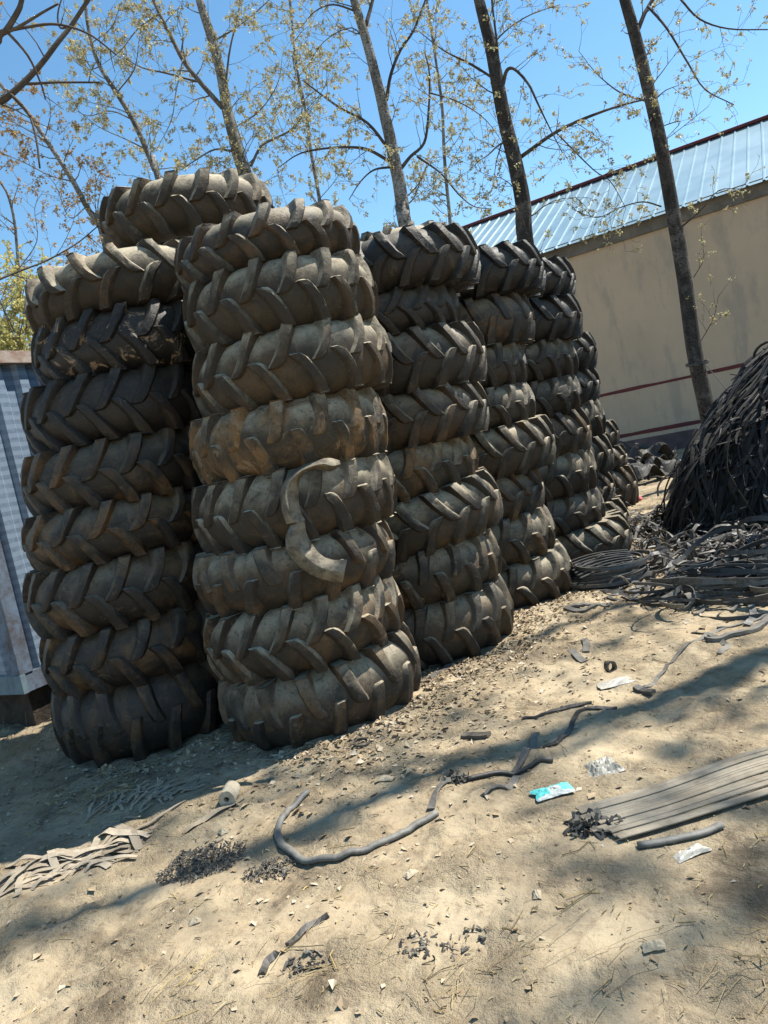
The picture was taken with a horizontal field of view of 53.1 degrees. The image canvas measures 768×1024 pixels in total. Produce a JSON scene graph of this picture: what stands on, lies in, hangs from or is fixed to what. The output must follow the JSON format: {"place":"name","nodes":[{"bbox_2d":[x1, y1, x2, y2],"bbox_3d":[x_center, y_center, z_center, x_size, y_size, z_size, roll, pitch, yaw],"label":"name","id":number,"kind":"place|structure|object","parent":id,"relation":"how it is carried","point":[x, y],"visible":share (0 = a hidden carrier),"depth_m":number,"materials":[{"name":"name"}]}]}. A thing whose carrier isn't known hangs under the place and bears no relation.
{"place":"outdoors","nodes":[
{"label":"outdoors","id":0,"kind":"place"},
{"bbox_2d":[0,448,767,1023],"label":"ground","id":1,"kind":"structure","parent":0,"point":[364,894],"depth_m":3.03,"materials":[{"name":"soil"}]},
{"bbox_2d":[0,350,51,726],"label":"shipping container","id":2,"kind":"object","parent":1,"relation":"on","point":[25,688],"visible":0.15,"depth_m":6.22,"materials":[{"name":"metal"}]},
{"bbox_2d":[0,240,61,350],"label":"leafy tree","id":3,"kind":"object","parent":1,"relation":"on","point":[17,341],"visible":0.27,"depth_m":10.09,"materials":[{"name":"green plant"}]},
{"bbox_2d":[0,156,102,345],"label":"poplar tree","id":4,"kind":"object","parent":1,"relation":"on","point":[11,202],"visible":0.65,"depth_m":12.53,"materials":[{"name":"green plant"}]},
{"bbox_2d":[0,0,116,279],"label":"bare tree","id":5,"kind":"object","parent":1,"relation":"on","point":[8,28],"visible":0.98,"depth_m":5.08,"materials":[{"name":"brown plant"}]},
{"bbox_2d":[0,11,117,253],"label":"poplar tree","id":6,"kind":"object","parent":1,"relation":"on","point":[93,218],"visible":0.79,"depth_m":13.93,"materials":[{"name":"brown plant"}]},
{"bbox_2d":[26,0,218,185],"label":"poplar tree","id":7,"kind":"object","parent":1,"relation":"on","point":[153,163],"visible":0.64,"depth_m":14.78,"materials":[{"name":"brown plant"}]},
{"bbox_2d":[0,796,244,897],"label":"cut strip pile","id":8,"kind":"object","parent":1,"relation":"on","point":[61,861],"visible":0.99,"depth_m":3.72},
{"bbox_2d":[51,661,221,767],"bbox_3d":[-1.668,1.320,5.487,1.307,0.521,1.312,-12,4,14],"label":"tractor tyre","id":9,"kind":"object","parent":1,"relation":"on","point":[169,711],"visible":0.59,"depth_m":4.94,"materials":[{"name":"rubber"}]},
{"bbox_2d":[39,598,207,698],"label":"tractor tyre","id":10,"kind":"object","parent":9,"relation":"on","point":[142,651],"visible":0.61,"depth_m":4.91,"materials":[{"name":"rubber"}]},
{"bbox_2d":[22,540,203,638],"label":"tractor tyre","id":11,"kind":"object","parent":10,"relation":"on","point":[118,593],"visible":0.68,"depth_m":4.88,"materials":[{"name":"rubber"}]},
{"bbox_2d":[21,482,202,573],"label":"tractor tyre","id":12,"kind":"object","parent":11,"relation":"on","point":[74,538],"visible":0.77,"depth_m":4.87,"materials":[{"name":"rubber"}]},
{"bbox_2d":[20,425,200,515],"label":"tractor tyre","id":13,"kind":"object","parent":12,"relation":"on","point":[131,467],"visible":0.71,"depth_m":4.86,"materials":[{"name":"rubber"}]},
{"bbox_2d":[20,363,202,454],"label":"tractor tyre","id":14,"kind":"object","parent":13,"relation":"on","point":[88,408],"visible":0.67,"depth_m":4.87,"materials":[{"name":"rubber"}]},
{"bbox_2d":[31,298,194,384],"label":"tractor tyre","id":15,"kind":"object","parent":14,"relation":"on","point":[96,342],"visible":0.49,"depth_m":4.87,"materials":[{"name":"rubber"}]},
{"bbox_2d":[24,238,183,332],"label":"tractor tyre","id":16,"kind":"object","parent":15,"relation":"on","point":[141,272],"visible":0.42,"depth_m":4.84,"materials":[{"name":"rubber"}]},
{"bbox_2d":[83,775,203,827],"bbox_3d":[-1.331,1.583,4.222,0.711,0.064,0.507,-12,5,0],"label":"cut strip pile","id":17,"kind":"object","parent":1,"relation":"on","point":[152,793],"visible":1,"depth_m":4.24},
{"bbox_2d":[155,838,245,884],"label":"rubber chips","id":18,"kind":"object","parent":1,"relation":"on","point":[204,851],"visible":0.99,"depth_m":3.41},
{"bbox_2d":[64,0,344,207],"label":"poplar tree","id":19,"kind":"object","parent":1,"relation":"on","point":[243,165],"visible":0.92,"depth_m":14.29,"materials":[{"name":"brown plant"}]},
{"bbox_2d":[218,780,240,805],"bbox_3d":[-0.801,1.464,3.994,0.088,0.088,0.135,-12,5,4],"label":"rubber roller","id":20,"kind":"object","parent":1,"relation":"on","point":[229,793],"visible":0.98,"depth_m":3.94,"materials":[{"name":"rubber"}]},
{"bbox_2d":[240,855,297,881],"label":"rubber chips","id":21,"kind":"object","parent":1,"relation":"on","point":[256,873],"visible":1,"depth_m":3.21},
{"bbox_2d":[258,950,279,974],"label":"rubber strip","id":22,"kind":"object","parent":1,"relation":"on","point":[269,959],"visible":1,"depth_m":2.56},
{"bbox_2d":[280,948,325,977],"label":"crumpled scraps","id":23,"kind":"object","parent":1,"relation":"on","point":[287,963],"visible":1,"depth_m":2.54,"materials":[{"name":"rubber"}]},
{"bbox_2d":[285,912,329,945],"bbox_3d":[-0.269,1.460,2.691,0.181,0.028,0.038,-15,6,-36],"label":"rubber strip","id":24,"kind":"object","parent":1,"relation":"on","point":[299,934],"visible":1,"depth_m":2.69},
{"bbox_2d":[255,0,365,205],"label":"poplar tree","id":25,"kind":"object","parent":1,"relation":"on","point":[313,171],"visible":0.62,"depth_m":17.76,"materials":[{"name":"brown plant"}]},
{"bbox_2d":[218,622,420,750],"bbox_3d":[-0.418,1.110,5.124,1.347,0.466,1.352,-11,9,45],"label":"tractor tyre","id":26,"kind":"object","parent":1,"relation":"on","point":[339,697],"visible":0.58,"depth_m":4.57,"materials":[{"name":"rubber"}]},
{"bbox_2d":[203,574,403,686],"bbox_3d":[-0.521,0.712,5.064,1.322,0.439,1.324,-14,4,2],"label":"tractor tyre","id":27,"kind":"object","parent":26,"relation":"on","point":[284,643],"visible":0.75,"depth_m":4.52,"materials":[{"name":"rubber"}]},
{"bbox_2d":[193,519,395,617],"bbox_3d":[-0.571,0.329,5.036,1.323,0.405,1.328,-11,5,18],"label":"tractor tyre","id":28,"kind":"object","parent":27,"relation":"on","point":[261,580],"visible":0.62,"depth_m":4.51,"materials":[{"name":"rubber"}]},
{"bbox_2d":[191,452,396,557],"bbox_3d":[-0.580,-0.076,5.042,1.359,0.459,1.331,-14,5,-23],"label":"tractor tyre","id":29,"kind":"object","parent":28,"relation":"on","point":[242,515],"visible":0.81,"depth_m":4.50,"materials":[{"name":"rubber"}]},
{"bbox_2d":[188,387,387,484],"bbox_3d":[-0.607,-0.483,4.975,1.280,0.433,1.278,-10,6,16],"label":"tractor tyre","id":30,"kind":"object","parent":29,"relation":"on","point":[341,425],"visible":0.9,"depth_m":4.45,"materials":[{"name":"rubber"}]},
{"bbox_2d":[192,313,392,416],"bbox_3d":[-0.580,-0.900,4.959,1.307,0.445,1.295,-15,5,-17],"label":"tractor tyre","id":31,"kind":"object","parent":30,"relation":"on","point":[249,371],"visible":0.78,"depth_m":4.42,"materials":[{"name":"rubber"}]},
{"bbox_2d":[182,247,378,354],"bbox_3d":[-0.657,-1.283,4.891,1.245,0.420,1.236,-16,6,-29],"label":"tractor tyre","id":32,"kind":"object","parent":31,"relation":"on","point":[256,297],"visible":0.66,"depth_m":4.38,"materials":[{"name":"rubber"}]},
{"bbox_2d":[174,198,359,293],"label":"tractor tyre","id":33,"kind":"object","parent":32,"relation":"on","point":[233,241],"visible":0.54,"depth_m":4.38,"materials":[{"name":"rubber"}]},
{"bbox_2d":[280,458,346,581],"bbox_3d":[-0.354,0.061,4.320,0.414,0.700,0.179,-14,5,-19],"label":"torn rubber strip","id":34,"kind":"object","parent":29,"relation":"attached to","point":[305,554],"visible":1,"depth_m":4.32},
{"bbox_2d":[274,789,438,864],"bbox_3d":[-0.216,1.400,3.398,0.840,0.065,0.473,-8,6,40],"label":"rubber strip","id":35,"kind":"object","parent":1,"relation":"on","point":[294,853],"visible":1,"depth_m":3.24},
{"bbox_2d":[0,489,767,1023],"bbox_3d":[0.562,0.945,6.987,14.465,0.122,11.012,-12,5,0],"label":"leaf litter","id":36,"kind":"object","parent":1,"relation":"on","point":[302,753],"visible":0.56,"depth_m":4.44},
{"bbox_2d":[0,500,767,1023],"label":"soil clods","id":37,"kind":"object","parent":1,"relation":"on","point":[374,868],"visible":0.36,"depth_m":3.26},
{"bbox_2d":[0,512,767,1023],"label":"straw","id":38,"kind":"object","parent":1,"relation":"on","point":[20,748],"visible":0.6,"depth_m":2.58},
{"bbox_2d":[234,0,547,227],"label":"poplar tree","id":39,"kind":"object","parent":1,"relation":"on","point":[395,166],"visible":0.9,"depth_m":12.89,"materials":[{"name":"brown plant"}]},
{"bbox_2d":[397,924,486,961],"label":"crumpled scraps","id":40,"kind":"object","parent":1,"relation":"on","point":[428,951],"visible":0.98,"depth_m":2.48,"materials":[{"name":"rubber"}]},
{"bbox_2d":[400,0,488,233],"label":"poplar tree","id":41,"kind":"object","parent":1,"relation":"on","point":[451,129],"visible":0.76,"depth_m":18.42,"materials":[{"name":"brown plant"}]},
{"bbox_2d":[427,772,464,809],"bbox_3d":[0.270,1.259,3.500,0.073,0.039,0.322,-9,6,34],"label":"rubber strip","id":42,"kind":"object","parent":1,"relation":"on","point":[432,803],"visible":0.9,"depth_m":3.45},
{"bbox_2d":[438,769,473,784],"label":"crumpled scraps","id":43,"kind":"object","parent":1,"relation":"on","point":[461,779],"visible":0.91,"depth_m":3.56,"materials":[{"name":"rubber"}]},
{"bbox_2d":[403,573,513,670],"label":"tractor tyre","id":44,"kind":"object","parent":1,"relation":"on","point":[466,624],"visible":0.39,"depth_m":5.58,"materials":[{"name":"rubber"}]},
{"bbox_2d":[392,528,501,610],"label":"tractor tyre","id":45,"kind":"object","parent":44,"relation":"on","point":[448,572],"visible":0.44,"depth_m":5.54,"materials":[{"name":"rubber"}]},
{"bbox_2d":[384,467,502,565],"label":"tractor tyre","id":46,"kind":"object","parent":45,"relation":"on","point":[454,514],"visible":0.58,"depth_m":5.49,"materials":[{"name":"rubber"}]},
{"bbox_2d":[385,435,478,502],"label":"tractor tyre","id":47,"kind":"object","parent":46,"relation":"on","point":[427,468],"visible":0.44,"depth_m":5.50,"materials":[{"name":"rubber"}]},
{"bbox_2d":[380,381,489,453],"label":"tractor tyre","id":48,"kind":"object","parent":47,"relation":"on","point":[420,417],"visible":0.61,"depth_m":5.45,"materials":[{"name":"rubber"}]},
{"bbox_2d":[375,320,486,396],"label":"tractor tyre","id":49,"kind":"object","parent":48,"relation":"on","point":[437,355],"visible":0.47,"depth_m":5.42,"materials":[{"name":"rubber"}]},
{"bbox_2d":[377,284,461,335],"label":"tractor tyre","id":50,"kind":"object","parent":49,"relation":"on","point":[422,307],"visible":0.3,"depth_m":5.42,"materials":[{"name":"rubber"}]},
{"bbox_2d":[360,222,480,296],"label":"tractor tyre","id":51,"kind":"object","parent":50,"relation":"on","point":[411,256],"visible":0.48,"depth_m":5.34,"materials":[{"name":"rubber"}]},
{"bbox_2d":[479,775,519,795],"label":"rubber strip","id":52,"kind":"object","parent":1,"relation":"on","point":[513,780],"visible":0.98,"depth_m":3.47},
{"bbox_2d":[466,756,552,780],"bbox_3d":[0.593,1.214,3.604,0.421,0.064,0.055,-12,5,-4],"label":"rubber strip","id":53,"kind":"object","parent":1,"relation":"on","point":[515,772],"visible":1,"depth_m":3.60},
{"bbox_2d":[511,732,538,771],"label":"rubber strip","id":54,"kind":"object","parent":1,"relation":"on","point":[526,750],"visible":0.92,"depth_m":3.75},
{"bbox_2d":[397,0,663,256],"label":"poplar tree","id":55,"kind":"object","parent":1,"relation":"on","point":[514,156],"visible":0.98,"depth_m":11.84,"materials":[{"name":"brown plant"}]},
{"bbox_2d":[500,539,573,611],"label":"tractor tyre","id":56,"kind":"object","parent":1,"relation":"on","point":[536,580],"visible":0.27,"depth_m":6.65,"materials":[{"name":"rubber"}]},
{"bbox_2d":[490,505,555,569],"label":"tractor tyre","id":57,"kind":"object","parent":56,"relation":"on","point":[525,537],"visible":0.34,"depth_m":6.65,"materials":[{"name":"rubber"}]},
{"bbox_2d":[493,470,544,522],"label":"tractor tyre","id":58,"kind":"object","parent":57,"relation":"on","point":[523,493],"visible":0.17,"depth_m":6.65,"materials":[{"name":"rubber"}]},
{"bbox_2d":[469,414,555,480],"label":"tractor tyre","id":59,"kind":"object","parent":58,"relation":"on","point":[521,447],"visible":0.49,"depth_m":6.53,"materials":[{"name":"rubber"}]},
{"bbox_2d":[483,382,535,432],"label":"tractor tyre","id":60,"kind":"object","parent":59,"relation":"on","point":[509,405],"visible":0.3,"depth_m":6.59,"materials":[{"name":"rubber"}]},
{"bbox_2d":[480,342,527,388],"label":"tractor tyre","id":61,"kind":"object","parent":60,"relation":"on","point":[507,364],"visible":0.35,"depth_m":6.59,"materials":[{"name":"rubber"}]},
{"bbox_2d":[460,292,534,346],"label":"tractor tyre","id":62,"kind":"object","parent":61,"relation":"on","point":[504,319],"visible":0.38,"depth_m":6.47,"materials":[{"name":"rubber"}]},
{"bbox_2d":[458,240,545,302],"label":"tractor tyre","id":63,"kind":"object","parent":62,"relation":"on","point":[509,267],"visible":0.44,"depth_m":6.42,"materials":[{"name":"rubber"}]},
{"bbox_2d":[530,782,574,801],"bbox_3d":[0.722,1.191,3.305,0.176,0.024,0.107,-13,5,-8],"label":"snack packet","id":64,"kind":"object","parent":1,"relation":"on","point":[552,791],"visible":1,"depth_m":3.29},
{"bbox_2d":[522,701,591,719],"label":"rubber strip","id":65,"kind":"object","parent":1,"relation":"on","point":[566,707],"visible":1,"depth_m":4.18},
{"bbox_2d":[539,706,616,748],"bbox_3d":[0.983,1.101,4.000,0.564,0.045,0.154,-15,6,-34],"label":"rubber strip","id":66,"kind":"object","parent":1,"relation":"on","point":[568,731],"visible":0.98,"depth_m":3.99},
{"bbox_2d":[563,602,611,612],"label":"rubber strip","id":67,"kind":"object","parent":1,"relation":"on","point":[570,607],"visible":0.94,"depth_m":6.15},
{"bbox_2d":[562,807,623,839],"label":"crumpled scraps","id":68,"kind":"object","parent":1,"relation":"on","point":[577,824],"visible":0.95,"depth_m":2.96,"materials":[{"name":"rubber"}]},
{"bbox_2d":[555,509,631,567],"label":"tractor tyre","id":69,"kind":"object","parent":1,"relation":"on","point":[610,530],"visible":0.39,"depth_m":7.78,"materials":[{"name":"rubber"}]},
{"bbox_2d":[544,486,605,536],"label":"tractor tyre","id":70,"kind":"object","parent":69,"relation":"on","point":[581,510],"visible":0.27,"depth_m":7.81,"materials":[{"name":"rubber"}]},
{"bbox_2d":[538,449,597,501],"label":"tractor tyre","id":71,"kind":"object","parent":70,"relation":"on","point":[569,475],"visible":0.31,"depth_m":7.77,"materials":[{"name":"rubber"}]},
{"bbox_2d":[549,408,591,457],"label":"tractor tyre","id":72,"kind":"object","parent":71,"relation":"on","point":[573,432],"visible":0.27,"depth_m":7.78,"materials":[{"name":"rubber"}]},
{"bbox_2d":[528,374,582,417],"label":"tractor tyre","id":73,"kind":"object","parent":72,"relation":"on","point":[563,395],"visible":0.38,"depth_m":7.72,"materials":[{"name":"rubber"}]},
{"bbox_2d":[522,338,578,383],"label":"tractor tyre","id":74,"kind":"object","parent":73,"relation":"on","point":[557,357],"visible":0.31,"depth_m":7.70,"materials":[{"name":"rubber"}]},
{"bbox_2d":[526,294,582,345],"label":"tractor tyre","id":75,"kind":"object","parent":74,"relation":"on","point":[560,317],"visible":0.28,"depth_m":7.64,"materials":[{"name":"rubber"}]},
{"bbox_2d":[537,255,575,298],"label":"tractor tyre","id":76,"kind":"object","parent":75,"relation":"on","point":[560,276],"visible":0.18,"depth_m":7.67,"materials":[{"name":"rubber"}]},
{"bbox_2d":[584,756,626,777],"bbox_3d":[0.990,1.150,3.504,0.175,0.046,0.159,-13,5,-12],"label":"plastic sheet","id":77,"kind":"object","parent":1,"relation":"on","point":[605,765],"visible":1,"depth_m":3.46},
{"bbox_2d":[570,549,651,588],"bbox_3d":[2.023,0.498,6.984,0.817,0.244,0.683,-12,5,0],"label":"strip coil","id":78,"kind":"object","parent":1,"relation":"on","point":[602,570],"visible":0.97,"depth_m":6.80,"materials":[{"name":"rubber"}]},
{"bbox_2d":[461,114,767,449],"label":"plastered building","id":79,"kind":"structure","parent":1,"relation":"on","point":[629,303],"depth_m":19.89,"materials":[{"name":"paint"}]},
{"bbox_2d":[596,676,635,688],"bbox_3d":[1.340,0.985,4.471,0.221,0.013,0.124,-13,5,-9],"label":"plastic sheet","id":80,"kind":"object","parent":1,"relation":"on","point":[617,681],"visible":1,"depth_m":4.45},
{"bbox_2d":[604,494,630,524],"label":"tractor tyre","id":81,"kind":"object","parent":1,"relation":"on","point":[618,502],"visible":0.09,"depth_m":9.21,"materials":[{"name":"rubber"}]},
{"bbox_2d":[597,470,614,501],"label":"tractor tyre","id":82,"kind":"object","parent":81,"relation":"on","point":[606,485],"visible":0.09,"depth_m":9.17,"materials":[{"name":"rubber"}]},
{"bbox_2d":[590,433,613,473],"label":"tractor tyre","id":83,"kind":"object","parent":82,"relation":"on","point":[601,449],"visible":0.12,"depth_m":9.08,"materials":[{"name":"rubber"}]},
{"bbox_2d":[581,399,605,436],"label":"tractor tyre","id":84,"kind":"object","parent":83,"relation":"on","point":[594,411],"visible":0.17,"depth_m":9.08,"materials":[{"name":"rubber"}]},
{"bbox_2d":[576,367,600,403],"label":"tractor tyre","id":85,"kind":"object","parent":84,"relation":"on","point":[589,380],"visible":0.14,"depth_m":9.03,"materials":[{"name":"rubber"}]},
{"bbox_2d":[572,332,597,369],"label":"tractor tyre","id":86,"kind":"object","parent":85,"relation":"on","point":[585,347],"visible":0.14,"depth_m":8.99,"materials":[{"name":"rubber"}]},
{"bbox_2d":[611,463,638,506],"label":"tractor tyre","id":87,"kind":"object","parent":1,"relation":"on","point":[626,483],"visible":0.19,"depth_m":11.44,"materials":[{"name":"rubber"}]},
{"bbox_2d":[610,444,627,471],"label":"tractor tyre","id":88,"kind":"object","parent":87,"relation":"on","point":[620,456],"visible":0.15,"depth_m":11.48,"materials":[{"name":"rubber"}]},
{"bbox_2d":[605,419,619,445],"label":"tractor tyre","id":89,"kind":"object","parent":88,"relation":"on","point":[612,431],"visible":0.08,"depth_m":11.48,"materials":[{"name":"rubber"}]},
{"bbox_2d":[628,442,677,463],"bbox_3d":[5.834,-1.220,16.856,1.546,0.715,1.408,-12,5,0],"label":"rubber sheet","id":90,"kind":"object","parent":1,"relation":"on","point":[662,450],"visible":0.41,"depth_m":16.74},
{"bbox_2d":[640,939,666,952],"bbox_3d":[0.785,1.260,2.245,0.071,0.018,0.045,-12,5,0],"label":"paper scrap","id":91,"kind":"object","parent":1,"relation":"on","point":[652,945],"visible":1,"depth_m":2.23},
{"bbox_2d":[630,456,680,482],"bbox_3d":[4.907,-0.780,14.449,1.815,0.541,1.407,-12,5,0],"label":"rubber sheet","id":92,"kind":"object","parent":1,"relation":"on","point":[653,467],"visible":0.69,"depth_m":14.09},
{"bbox_2d":[553,0,767,424],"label":"poplar tree","id":93,"kind":"object","parent":1,"relation":"on","point":[694,353],"visible":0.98,"depth_m":12.18,"materials":[{"name":"brown plant"}]},
{"bbox_2d":[576,746,767,839],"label":"strip bundle","id":94,"kind":"object","parent":1,"relation":"on","point":[671,798],"visible":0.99,"depth_m":3.06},
{"bbox_2d":[580,496,767,600],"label":"strip scraps","id":95,"kind":"object","parent":1,"relation":"on","point":[661,558],"visible":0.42,"depth_m":7.35,"materials":[{"name":"rubber"}]},
{"bbox_2d":[637,821,724,847],"bbox_3d":[1.085,1.180,2.804,0.333,0.036,0.048,-13,5,-7],"label":"rubber strip","id":96,"kind":"object","parent":1,"relation":"on","point":[713,828],"visible":1,"depth_m":2.79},
{"bbox_2d":[643,627,726,687],"bbox_3d":[1.839,0.857,4.693,1.081,0.076,0.061,-16,6,-42],"label":"rubber strip","id":97,"kind":"object","parent":1,"relation":"on","point":[659,675],"visible":0.98,"depth_m":4.64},
{"bbox_2d":[672,843,711,862],"bbox_3d":[1.078,1.189,2.704,0.143,0.024,0.053,-13,5,-17],"label":"plastic sheet","id":98,"kind":"object","parent":1,"relation":"on","point":[688,853],"visible":1,"depth_m":2.69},
{"bbox_2d":[624,515,767,620],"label":"strip tangle","id":99,"kind":"object","parent":1,"relation":"on","point":[748,576],"visible":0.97,"depth_m":5.67,"materials":[{"name":"rubber"}]},
{"bbox_2d":[642,341,767,538],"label":"rubber strip heap","id":100,"kind":"object","parent":1,"relation":"on","point":[724,459],"visible":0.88,"depth_m":8.10,"materials":[{"name":"rubber"}]},
{"bbox_2d":[704,614,767,641],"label":"rubber strip","id":101,"kind":"object","parent":1,"relation":"on","point":[760,624],"visible":1,"depth_m":4.78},
{"bbox_2d":[727,603,756,625],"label":"rubber strip","id":102,"kind":"object","parent":1,"relation":"on","point":[752,610],"visible":0.77,"depth_m":5.25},
{"bbox_2d":[0,0,767,348],"label":"sky","id":103,"kind":"structure","parent":0,"point":[602,38],"materials":[{"name":"blue"}]},
{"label":"tractor tyre","id":104,"kind":"object","parent":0,"visible":0},
{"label":"tractor tyre","id":105,"kind":"object","parent":104,"relation":"on","visible":0},
{"bbox_2d":[99,167,273,248],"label":"tractor tyre","id":106,"kind":"object","parent":105,"relation":"on","point":[171,204],"visible":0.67,"depth_m":5.32,"materials":[{"name":"rubber"}]},
{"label":"tractor tyre","id":107,"kind":"object","parent":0,"visible":0},
{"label":"tractor tyre","id":108,"kind":"object","parent":107,"relation":"on","visible":0},
{"bbox_2d":[360,220,447,241],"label":"tractor tyre","id":109,"kind":"object","parent":108,"relation":"on","point":[368,235],"visible":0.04,"depth_m":6.93,"materials":[{"name":"rubber"}]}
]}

